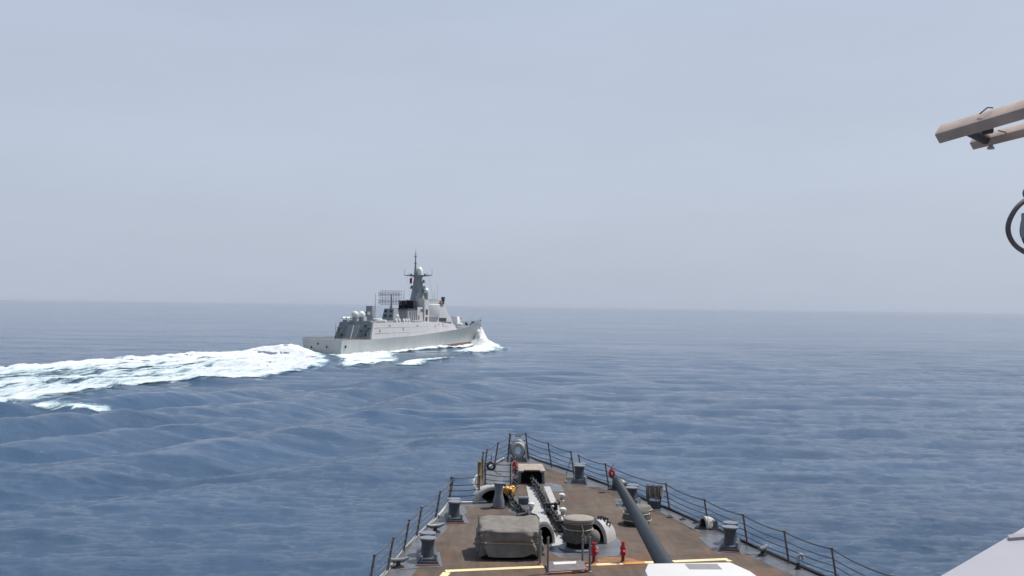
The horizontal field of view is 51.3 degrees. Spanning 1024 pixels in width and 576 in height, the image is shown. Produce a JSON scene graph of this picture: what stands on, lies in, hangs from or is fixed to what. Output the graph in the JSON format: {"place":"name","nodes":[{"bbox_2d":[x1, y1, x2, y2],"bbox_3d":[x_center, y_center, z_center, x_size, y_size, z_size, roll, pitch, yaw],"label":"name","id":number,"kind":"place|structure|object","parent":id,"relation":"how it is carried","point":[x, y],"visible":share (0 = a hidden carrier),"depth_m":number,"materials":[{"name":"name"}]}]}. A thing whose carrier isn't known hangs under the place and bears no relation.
{"place":"outdoors","nodes":[
{"label":"outdoors","id":0,"kind":"place"},
{"bbox_2d":[0,300,1023,575],"bbox_3d":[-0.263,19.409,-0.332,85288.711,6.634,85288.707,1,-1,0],"label":"sea","id":1,"kind":"structure","parent":0,"point":[888,442],"depth_m":168.26,"materials":[{"name":"blue liquid"}]},
{"bbox_2d":[33,400,109,411],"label":"whitecap foam","id":2,"kind":"object","parent":1,"relation":"on","point":[53,404],"visible":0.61,"depth_m":190.75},
{"bbox_2d":[0,344,328,402],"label":"stern wake","id":3,"kind":"object","parent":1,"relation":"on","point":[246,363],"visible":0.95,"depth_m":304.59,"materials":[{"name":"white liquid"}]},
{"bbox_2d":[330,352,451,365],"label":"wash foam","id":4,"kind":"object","parent":1,"relation":"on","point":[368,358],"visible":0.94,"depth_m":378.40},
{"bbox_2d":[303,252,480,354],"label":"warship","id":5,"kind":"object","parent":1,"relation":"on","point":[419,318],"visible":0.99,"depth_m":469.89,"materials":[{"name":"grey paint"}]},
{"bbox_2d":[354,327,505,353],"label":"bow wave","id":6,"kind":"object","parent":1,"relation":"on","point":[481,342],"visible":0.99,"depth_m":496.01,"materials":[{"name":"white liquid"}]},
{"bbox_2d":[380,456,826,575],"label":"warship","id":7,"kind":"object","parent":1,"relation":"on","point":[683,541],"visible":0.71,"depth_m":38.40,"materials":[{"name":"grey paint"}]},
{"bbox_2d":[390,556,408,568],"bbox_3d":[-3.728,8.995,34.977,0.710,0.347,0.240,1,-1,-20],"label":"deck cleat","id":8,"kind":"object","parent":7,"relation":"on","point":[398,561],"visible":0.92,"depth_m":34.91,"materials":[{"name":"metal"}]},
{"bbox_2d":[370,477,454,575],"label":"guard rail","id":9,"kind":"object","parent":7,"relation":"on","point":[404,546],"visible":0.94,"depth_m":36.94,"materials":[{"name":"metal"}]},
{"bbox_2d":[416,531,439,564],"bbox_3d":[-2.863,8.776,36.198,0.840,0.800,1.897,1,-1,-5],"label":"mooring bitt","id":10,"kind":"object","parent":7,"relation":"on","point":[427,554],"visible":1,"depth_m":35.68,"materials":[{"name":"blue paint"}]},
{"bbox_2d":[426,523,443,532],"bbox_3d":[-2.865,8.946,39.771,0.710,0.347,0.240,1,-1,-25],"label":"deck cleat","id":11,"kind":"object","parent":7,"relation":"on","point":[434,527],"visible":0.94,"depth_m":39.70,"materials":[{"name":"metal"}]},
{"bbox_2d":[444,497,464,522],"bbox_3d":[-2.278,8.726,42.029,0.798,0.760,1.631,1,-1,-7],"label":"mooring bitt","id":12,"kind":"object","parent":7,"relation":"on","point":[453,514],"visible":1,"depth_m":41.62,"materials":[{"name":"blue paint"}]},
{"bbox_2d":[448,475,480,500],"bbox_3d":[-2.017,8.524,45.040,1.460,1.202,0.138,1,-1,-18],"label":"guard rail","id":13,"kind":"object","parent":7,"relation":"on","point":[479,476],"visible":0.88,"depth_m":45.06,"materials":[{"name":"metal"}]},
{"bbox_2d":[477,461,481,488],"bbox_3d":[-1.452,8.493,47.792,0.209,1.288,1.310,1,-1,-2],"label":"davit post","id":14,"kind":"object","parent":7,"relation":"on","point":[479,468],"visible":0.75,"depth_m":48.23,"materials":[{"name":"gold metal"}]},
{"bbox_2d":[472,484,510,503],"bbox_3d":[-0.974,8.721,45.924,1.768,0.765,1.740,1,-1,-17],"label":"anchor bolster","id":15,"kind":"object","parent":7,"relation":"on","point":[486,490],"visible":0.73,"depth_m":45.09,"materials":[{"name":"white paint"}]},
{"bbox_2d":[481,435,510,471],"bbox_3d":[-0.873,8.355,53.427,0.377,1.483,4.843,0,-1,16],"label":"guard rail","id":16,"kind":"object","parent":7,"relation":"on","point":[496,454],"visible":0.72,"depth_m":53.86,"materials":[{"name":"metal"}]},
{"bbox_2d":[486,455,500,474],"bbox_3d":[-0.854,8.520,51.430,0.771,0.910,0.233,1,-1,16],"label":"rope ring","id":17,"kind":"object","parent":16,"relation":"hanging from","point":[491,462],"visible":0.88,"depth_m":51.42,"materials":[{"name":"black rubber"}]},
{"bbox_2d":[491,481,506,508],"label":"vent pillar","id":18,"kind":"structure","parent":7,"relation":"on","point":[498,501],"depth_m":44.02,"materials":[{"name":"metal"}]},
{"bbox_2d":[481,453,517,485],"bbox_3d":[-0.544,8.509,49.691,1.750,1.217,2.920,1,-1,-3],"label":"guard rail","id":19,"kind":"object","parent":7,"relation":"on","point":[485,474],"visible":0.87,"depth_m":48.72,"materials":[{"name":"metal"}]},
{"bbox_2d":[511,458,516,473],"bbox_3d":[0.095,8.340,50.109,0.268,0.738,0.219,1,-1,-35],"label":"fire extinguisher","id":20,"kind":"object","parent":19,"relation":"attached to","point":[514,464],"visible":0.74,"depth_m":50.05,"materials":[{"name":"red paint"}]},
{"bbox_2d":[473,515,544,558],"bbox_3d":[-0.100,8.587,36.946,2.505,1.220,2.061,1,-1,-3],"label":"covered machine","id":21,"kind":"object","parent":7,"relation":"on","point":[506,537],"visible":0.97,"depth_m":36.12,"materials":[{"name":"beige fabric"}]},
{"bbox_2d":[512,467,517,490],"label":"folding gate","id":22,"kind":"structure","parent":7,"relation":"on","point":[515,478],"depth_m":47.41,"materials":[{"name":"metal"}]},
{"bbox_2d":[503,484,529,515],"bbox_3d":[0.413,8.760,42.739,0.605,0.813,7.121,1,-1,-12],"label":"anchor chain","id":23,"kind":"object","parent":7,"relation":"on","point":[511,493],"visible":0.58,"depth_m":44.63,"materials":[{"name":"black paint"}]},
{"bbox_2d":[508,435,527,461],"bbox_3d":[0.308,8.314,55.338,1.000,1.335,0.800,1,-1,-2],"label":"bow chock","id":24,"kind":"object","parent":7,"relation":"on","point":[520,444],"visible":0.94,"depth_m":55.26,"materials":[{"name":"white paint"}]},
{"bbox_2d":[508,432,527,457],"bbox_3d":[0.322,8.309,56.168,1.189,1.402,0.130,1,-1,-11],"label":"guard rail","id":25,"kind":"object","parent":7,"relation":"on","point":[522,440],"visible":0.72,"depth_m":56.17,"materials":[{"name":"metal"}]},
{"bbox_2d":[518,495,528,504],"bbox_3d":[0.474,8.911,44.924,0.420,0.383,0.340,1,-1,-5],"label":"deck locker","id":26,"kind":"object","parent":7,"relation":"on","point":[522,499],"visible":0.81,"depth_m":44.77,"materials":[{"name":"grey metal"}]},
{"bbox_2d":[516,513,539,518],"bbox_3d":[0.579,9.004,41.825,1.018,0.260,1.016,1,-1,-3],"label":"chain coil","id":27,"kind":"object","parent":7,"relation":"on","point":[521,514],"visible":0.32,"depth_m":42.03,"materials":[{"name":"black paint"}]},
{"bbox_2d":[517,464,544,483],"bbox_3d":[0.882,8.691,49.866,1.271,0.739,1.470,1,-1,-2],"label":"hawse box","id":28,"kind":"object","parent":7,"relation":"on","point":[525,471],"visible":0.98,"depth_m":49.54,"materials":[{"name":"beige paint"}]},
{"bbox_2d":[528,502,534,510],"bbox_3d":[0.795,8.954,43.756,0.300,0.335,0.300,1,-1,-3],"label":"deck vent","id":29,"kind":"object","parent":7,"relation":"on","point":[531,505],"visible":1,"depth_m":43.67,"materials":[{"name":"white metal"}]},
{"bbox_2d":[537,530,542,564],"bbox_3d":[0.946,8.653,35.579,0.200,1.155,0.200,1,-1,-3],"label":"safety post","id":30,"kind":"object","parent":7,"relation":"on","point":[540,540],"visible":1,"depth_m":35.55,"materials":[{"name":"grey metal"}]},
{"bbox_2d":[539,521,554,543],"bbox_3d":[0.991,8.790,38.658,0.913,0.830,0.930,1,-1,-20],"label":"chain pipe","id":31,"kind":"object","parent":7,"relation":"on","point":[546,529],"visible":0.45,"depth_m":38.44,"materials":[{"name":"white metal"}]},
{"bbox_2d":[530,473,564,530],"bbox_3d":[1.505,8.873,44.067,0.474,0.715,11.882,1,-1,-6],"label":"anchor chain","id":32,"kind":"object","parent":7,"relation":"on","point":[543,496],"visible":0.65,"depth_m":45.06,"materials":[{"name":"black paint"}]},
{"bbox_2d":[545,537,549,574],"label":"safety post","id":33,"kind":"object","parent":7,"relation":"on","point":[548,538],"visible":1,"depth_m":34.46,"materials":[{"name":"grey metal"}]},
{"bbox_2d":[525,434,574,474],"bbox_3d":[1.885,8.375,53.809,0.553,1.509,4.792,1,-1,-24],"label":"guard rail","id":34,"kind":"object","parent":7,"relation":"on","point":[550,456],"visible":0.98,"depth_m":53.76,"materials":[{"name":"metal"}]},
{"bbox_2d":[543,501,560,513],"bbox_3d":[1.633,8.879,43.310,0.673,0.518,0.943,1,-1,-25],"label":"chain stopper","id":35,"kind":"object","parent":7,"relation":"on","point":[547,504],"visible":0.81,"depth_m":43.21,"materials":[{"name":"black paint"}]},
{"bbox_2d":[555,519,563,532],"bbox_3d":[1.986,8.924,40.178,0.708,0.518,0.904,1,-1,3],"label":"chain stopper","id":36,"kind":"object","parent":7,"relation":"on","point":[559,522],"visible":0.36,"depth_m":40.10,"materials":[{"name":"black paint"}]},
{"bbox_2d":[558,493,564,500],"bbox_3d":[2.131,8.949,45.697,0.300,0.335,0.300,1,-1,-3],"label":"deck vent","id":37,"kind":"object","parent":7,"relation":"on","point":[561,495],"visible":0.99,"depth_m":45.62,"materials":[{"name":"white metal"}]},
{"bbox_2d":[559,507,565,515],"bbox_3d":[2.043,8.984,42.889,0.300,0.335,0.300,1,-1,-3],"label":"deck vent","id":38,"kind":"object","parent":7,"relation":"on","point":[562,510],"visible":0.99,"depth_m":42.80,"materials":[{"name":"white metal"}]},
{"bbox_2d":[558,514,599,552],"bbox_3d":[2.378,8.672,37.854,1.460,1.100,1.440,1,-1,-3],"label":"capstan","id":39,"kind":"object","parent":7,"relation":"on","point":[578,527],"visible":0.88,"depth_m":37.44,"materials":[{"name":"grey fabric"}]},
{"bbox_2d":[570,462,587,484],"bbox_3d":[3.168,8.682,50.137,0.840,0.800,1.717,1,-1,6],"label":"mooring bitt","id":40,"kind":"object","parent":7,"relation":"on","point":[579,477],"visible":0.98,"depth_m":49.70,"materials":[{"name":"blue paint"}]},
{"bbox_2d":[581,539,584,562],"bbox_3d":[2.378,8.844,35.949,0.200,0.805,0.200,1,-1,-3],"label":"safety post","id":41,"kind":"object","parent":7,"relation":"on","point":[582,554],"visible":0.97,"depth_m":35.92,"materials":[{"name":"grey metal"}]},
{"bbox_2d":[587,537,592,572],"bbox_3d":[2.541,8.687,34.807,0.200,1.155,0.200,1,-1,-3],"label":"safety post","id":42,"kind":"object","parent":7,"relation":"on","point":[589,567],"visible":1,"depth_m":34.77,"materials":[{"name":"grey metal"}]},
{"bbox_2d":[591,542,598,562],"bbox_3d":[2.782,8.906,35.824,0.210,0.694,0.305,2,-1,-37],"label":"fire hydrant","id":43,"kind":"object","parent":7,"relation":"on","point":[594,552],"visible":0.98,"depth_m":35.80,"materials":[{"name":"red metal"}]},
{"bbox_2d":[593,515,615,543],"bbox_3d":[3.313,8.783,39.196,1.105,0.903,1.180,0,-1,35],"label":"chain pipe","id":44,"kind":"object","parent":7,"relation":"on","point":[604,528],"visible":0.76,"depth_m":38.82,"materials":[{"name":"white metal"}]},
{"bbox_2d":[607,479,627,490],"bbox_3d":[4.849,8.873,48.376,0.954,0.522,0.708,1,-1,15],"label":"fairlead","id":45,"kind":"object","parent":7,"relation":"on","point":[611,488],"visible":0.21,"depth_m":48.25,"materials":[{"name":"white paint"}]},
{"bbox_2d":[620,541,625,562],"bbox_3d":[3.748,8.919,35.957,0.210,0.694,0.305,1,-1,-2],"label":"fire hydrant","id":46,"kind":"object","parent":7,"relation":"on","point":[622,550],"visible":1,"depth_m":35.95,"materials":[{"name":"red metal"}]},
{"bbox_2d":[620,483,640,506],"bbox_3d":[5.098,8.793,45.395,0.798,0.760,1.726,1,-1,12],"label":"mooring bitt","id":47,"kind":"object","parent":7,"relation":"on","point":[631,488],"visible":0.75,"depth_m":44.98,"materials":[{"name":"blue paint"}]},
{"bbox_2d":[622,507,651,526],"bbox_3d":[4.863,8.905,41.613,1.173,0.610,1.174,1,-1,-3],"label":"covered reel","id":48,"kind":"object","parent":7,"relation":"on","point":[627,519],"visible":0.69,"depth_m":41.29,"materials":[{"name":"black paint"}]},
{"bbox_2d":[637,504,652,514],"bbox_3d":[5.217,9.003,43.328,0.979,0.380,0.980,1,-1,-2],"label":"covered reel","id":49,"kind":"object","parent":7,"relation":"on","point":[648,507],"visible":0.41,"depth_m":43.11,"materials":[{"name":"beige fabric"}]},
{"bbox_2d":[612,471,755,575],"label":"deck gun","id":50,"kind":"object","parent":7,"relation":"on","point":[664,564],"visible":1,"depth_m":24.19,"materials":[{"name":"metal"}]},
{"bbox_2d":[694,515,718,529],"bbox_3d":[7.528,9.018,41.180,0.908,0.498,0.675,1,-1,15],"label":"fairlead","id":51,"kind":"object","parent":7,"relation":"on","point":[705,523],"visible":0.97,"depth_m":41.03,"materials":[{"name":"white paint"}]},
{"bbox_2d":[717,521,740,552],"bbox_3d":[7.857,8.906,38.406,0.840,0.800,1.897,1,-1,14],"label":"mooring bitt","id":52,"kind":"object","parent":7,"relation":"on","point":[730,541],"visible":1,"depth_m":37.90,"materials":[{"name":"blue paint"}]},
{"bbox_2d":[577,454,893,575],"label":"guard rail","id":53,"kind":"object","parent":7,"relation":"on","point":[747,537],"visible":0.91,"depth_m":38.51,"materials":[{"name":"metal"}]},
{"bbox_2d":[608,464,614,477],"bbox_3d":[4.467,8.178,47.705,0.320,0.654,0.330,1,-1,-2],"label":"muzzle bag","id":54,"kind":"object","parent":53,"relation":"hanging from","point":[611,470],"visible":0.89,"depth_m":47.62,"materials":[{"name":"red fabric"}]},
{"bbox_2d":[646,484,662,508],"bbox_3d":[5.948,8.692,44.509,0.707,0.993,0.376,1,-1,12],"label":"hose rack","id":55,"kind":"object","parent":53,"relation":"hanging from","point":[655,492],"visible":0.99,"depth_m":44.45,"materials":[{"name":"blue paint"}]},
{"bbox_2d":[758,544,767,556],"bbox_3d":[8.755,9.151,37.225,0.240,0.347,0.710,0,-1,36],"label":"deck cleat","id":56,"kind":"object","parent":7,"relation":"on","point":[763,548],"visible":1,"depth_m":37.14,"materials":[{"name":"metal"}]},
{"bbox_2d":[795,553,804,568],"bbox_3d":[9.597,9.092,35.561,0.334,0.535,0.200,1,-1,-2],"label":"vent pipe","id":57,"kind":"object","parent":7,"relation":"on","point":[798,561],"visible":1,"depth_m":35.52,"materials":[{"name":"grey metal"}]},
{"bbox_2d":[0,0,1023,313],"label":"sky","id":58,"kind":"structure","parent":0,"point":[651,154],"materials":[{"name":"blue"}]},
{"bbox_2d":[935,100,1023,149],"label":"overhead frame","id":59,"kind":"object","parent":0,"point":[978,129],"visible":1,"depth_m":4.50,"materials":[{"name":"beige paint"}]},
{"bbox_2d":[942,528,1023,575],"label":"bulwark","id":60,"kind":"object","parent":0,"point":[1004,557],"visible":1,"depth_m":2.40,"materials":[{"name":"grey paint"}]},
{"bbox_2d":[1005,190,1023,253],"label":"signal lamp","id":61,"kind":"object","parent":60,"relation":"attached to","point":[1013,243],"visible":1,"depth_m":3.27,"materials":[{"name":"black metal"}]}
]}

